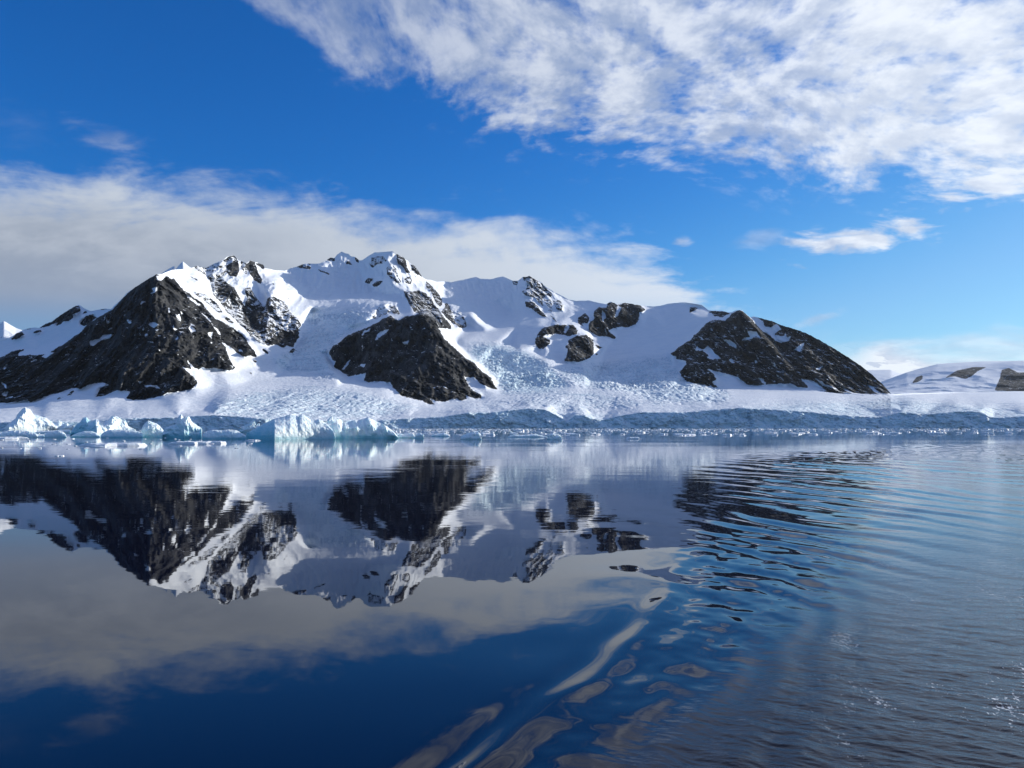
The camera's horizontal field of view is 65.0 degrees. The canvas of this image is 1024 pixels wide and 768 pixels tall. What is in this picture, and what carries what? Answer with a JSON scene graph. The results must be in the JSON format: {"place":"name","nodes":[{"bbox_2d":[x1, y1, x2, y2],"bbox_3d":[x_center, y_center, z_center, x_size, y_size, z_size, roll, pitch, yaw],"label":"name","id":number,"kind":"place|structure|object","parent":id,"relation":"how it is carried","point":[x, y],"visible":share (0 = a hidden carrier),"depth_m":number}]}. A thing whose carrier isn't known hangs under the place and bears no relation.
{"place":"outdoors","nodes":[
{"label":"outdoors","id":0,"kind":"place"},
{"bbox_2d":[0,321,21,340],"bbox_3d":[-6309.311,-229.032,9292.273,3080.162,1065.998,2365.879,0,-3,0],"label":"mountain","id":1,"kind":"structure","parent":0,"point":[7,330],"depth_m":9235.98},
{"bbox_2d":[0,270,282,404],"bbox_3d":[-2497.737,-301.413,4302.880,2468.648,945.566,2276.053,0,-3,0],"label":"mountain","id":2,"kind":"structure","parent":0,"point":[158,337],"depth_m":3901.20},
{"bbox_2d":[161,262,190,273],"bbox_3d":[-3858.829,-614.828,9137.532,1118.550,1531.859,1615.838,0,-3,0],"label":"mountain","id":3,"kind":"structure","parent":0,"point":[182,265],"depth_m":8973.19},
{"bbox_2d":[0,251,752,402],"bbox_3d":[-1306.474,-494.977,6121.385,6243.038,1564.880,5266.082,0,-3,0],"label":"mountain","id":4,"kind":"structure","parent":0,"point":[504,333],"depth_m":5632.71},
{"bbox_2d":[330,314,496,403],"bbox_3d":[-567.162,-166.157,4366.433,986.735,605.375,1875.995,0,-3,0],"label":"mountain","id":5,"kind":"structure","parent":0,"point":[420,357],"depth_m":4237.16},
{"bbox_2d":[0,429,1023,767],"bbox_3d":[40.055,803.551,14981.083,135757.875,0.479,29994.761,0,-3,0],"label":"water","id":6,"kind":"structure","parent":0,"point":[716,599],"depth_m":36.83},
{"bbox_2d":[3,407,73,428],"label":"iceberg","id":7,"kind":"object","parent":6,"relation":"in","point":[26,418],"visible":0.94,"depth_m":2361.26},
{"bbox_2d":[70,416,135,435],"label":"iceberg","id":8,"kind":"object","parent":6,"relation":"in","point":[98,427],"visible":0.78,"depth_m":742.96},
{"bbox_2d":[78,443,147,445],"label":"ice floe","id":9,"kind":"object","parent":6,"relation":"on","point":[116,444],"visible":0.84,"depth_m":332.23},
{"bbox_2d":[168,441,205,443],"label":"ice floe","id":10,"kind":"object","parent":6,"relation":"on","point":[188,442],"visible":0.75,"depth_m":367.37},
{"bbox_2d":[202,441,226,443],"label":"ice floe","id":11,"kind":"object","parent":6,"relation":"on","point":[216,442],"visible":0.78,"depth_m":376.67},
{"bbox_2d":[246,415,334,439],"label":"iceberg","id":12,"kind":"object","parent":6,"relation":"in","point":[290,427],"visible":0.98,"depth_m":507.85},
{"bbox_2d":[7,428,1023,435],"bbox_3d":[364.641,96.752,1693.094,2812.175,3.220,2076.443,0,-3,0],"label":"brash ice","id":13,"kind":"structure","parent":6,"relation":"on","point":[677,429],"depth_m":1973.79},
{"bbox_2d":[0,357,1023,428],"bbox_3d":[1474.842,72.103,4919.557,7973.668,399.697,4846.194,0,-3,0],"label":"glacier","id":14,"kind":"object","parent":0,"point":[267,392],"visible":0.91,"depth_m":3058.33},
{"bbox_2d":[0,0,1023,373],"label":"sky","id":15,"kind":"structure","parent":0,"point":[848,175]},
{"bbox_2d":[667,310,892,394],"bbox_3d":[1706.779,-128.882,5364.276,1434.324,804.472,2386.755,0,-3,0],"label":"mountain","id":16,"kind":"structure","parent":0,"point":[739,350],"depth_m":4774.79},
{"bbox_2d":[867,370,902,381],"bbox_3d":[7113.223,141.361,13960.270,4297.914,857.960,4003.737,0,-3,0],"label":"hills","id":17,"kind":"structure","parent":0,"point":[881,375],"depth_m":13948.02},
{"bbox_2d":[881,360,1023,393],"bbox_3d":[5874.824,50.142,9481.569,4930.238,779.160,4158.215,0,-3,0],"label":"hills","id":18,"kind":"structure","parent":0,"point":[1004,376],"depth_m":9010.41},
{"bbox_2d":[906,361,1006,372],"bbox_3d":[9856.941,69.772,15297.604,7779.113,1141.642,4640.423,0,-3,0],"label":"hills","id":19,"kind":"structure","parent":0,"point":[953,364],"depth_m":15776.88},
{"label":"water","id":20,"kind":"structure","parent":0,"visible":0},
{"bbox_2d":[0,437,28,438],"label":"ice floe","id":21,"kind":"object","parent":20,"relation":"on","point":[14,438],"visible":0.77,"depth_m":512.78},
{"bbox_2d":[0,430,43,436],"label":"iceberg","id":22,"kind":"object","parent":20,"relation":"on","point":[17,433],"visible":0.92,"depth_m":602.15},
{"bbox_2d":[34,429,70,432],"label":"iceberg","id":23,"kind":"object","parent":20,"relation":"on","point":[67,431],"visible":0.72,"depth_m":997.27},
{"bbox_2d":[45,431,65,436],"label":"iceberg","id":24,"kind":"object","parent":20,"relation":"on","point":[56,434],"visible":0.95,"depth_m":596.98},
{"bbox_2d":[70,431,99,436],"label":"iceberg","id":25,"kind":"object","parent":20,"relation":"on","point":[87,434],"visible":0.94,"depth_m":614.78},
{"bbox_2d":[100,429,142,437],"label":"iceberg","id":26,"kind":"object","parent":20,"relation":"on","point":[118,433],"visible":0.94,"depth_m":587.27},
{"bbox_2d":[141,421,163,436],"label":"iceberg","id":27,"kind":"object","parent":20,"relation":"on","point":[150,429],"visible":0.77,"depth_m":603.99},
{"bbox_2d":[162,415,201,437],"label":"iceberg","id":28,"kind":"object","parent":20,"relation":"on","point":[185,427],"visible":0.97,"depth_m":569.31},
{"bbox_2d":[202,429,245,438],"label":"iceberg","id":29,"kind":"object","parent":20,"relation":"on","point":[223,434],"visible":0.9,"depth_m":525.58},
{"bbox_2d":[239,421,259,431],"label":"iceberg","id":30,"kind":"object","parent":20,"relation":"on","point":[250,426],"visible":0.79,"depth_m":1111.70},
{"bbox_2d":[327,416,397,438],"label":"iceberg","id":31,"kind":"object","parent":20,"relation":"on","point":[366,428],"visible":0.94,"depth_m":549.96},
{"bbox_2d":[396,433,414,437],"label":"iceberg","id":32,"kind":"object","parent":20,"relation":"on","point":[409,435],"visible":0.85,"depth_m":573.41},
{"bbox_2d":[415,433,423,438],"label":"iceberg","id":33,"kind":"object","parent":20,"relation":"on","point":[419,435],"visible":0.94,"depth_m":542.60},
{"bbox_2d":[431,433,448,435],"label":"iceberg","id":34,"kind":"object","parent":20,"relation":"on","point":[441,434],"visible":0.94,"depth_m":656.79},
{"bbox_2d":[460,431,480,438],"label":"iceberg","id":35,"kind":"object","parent":20,"relation":"on","point":[474,435],"visible":0.96,"depth_m":505.16},
{"bbox_2d":[508,434,545,436],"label":"iceberg","id":36,"kind":"object","parent":20,"relation":"on","point":[528,435],"visible":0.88,"depth_m":614.67},
{"bbox_2d":[547,433,561,439],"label":"iceberg","id":37,"kind":"object","parent":20,"relation":"on","point":[553,436],"visible":0.94,"depth_m":501.50},
{"bbox_2d":[862,432,881,433],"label":"ice floe","id":38,"kind":"object","parent":20,"relation":"on","point":[871,433],"visible":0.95,"depth_m":913.20}
]}

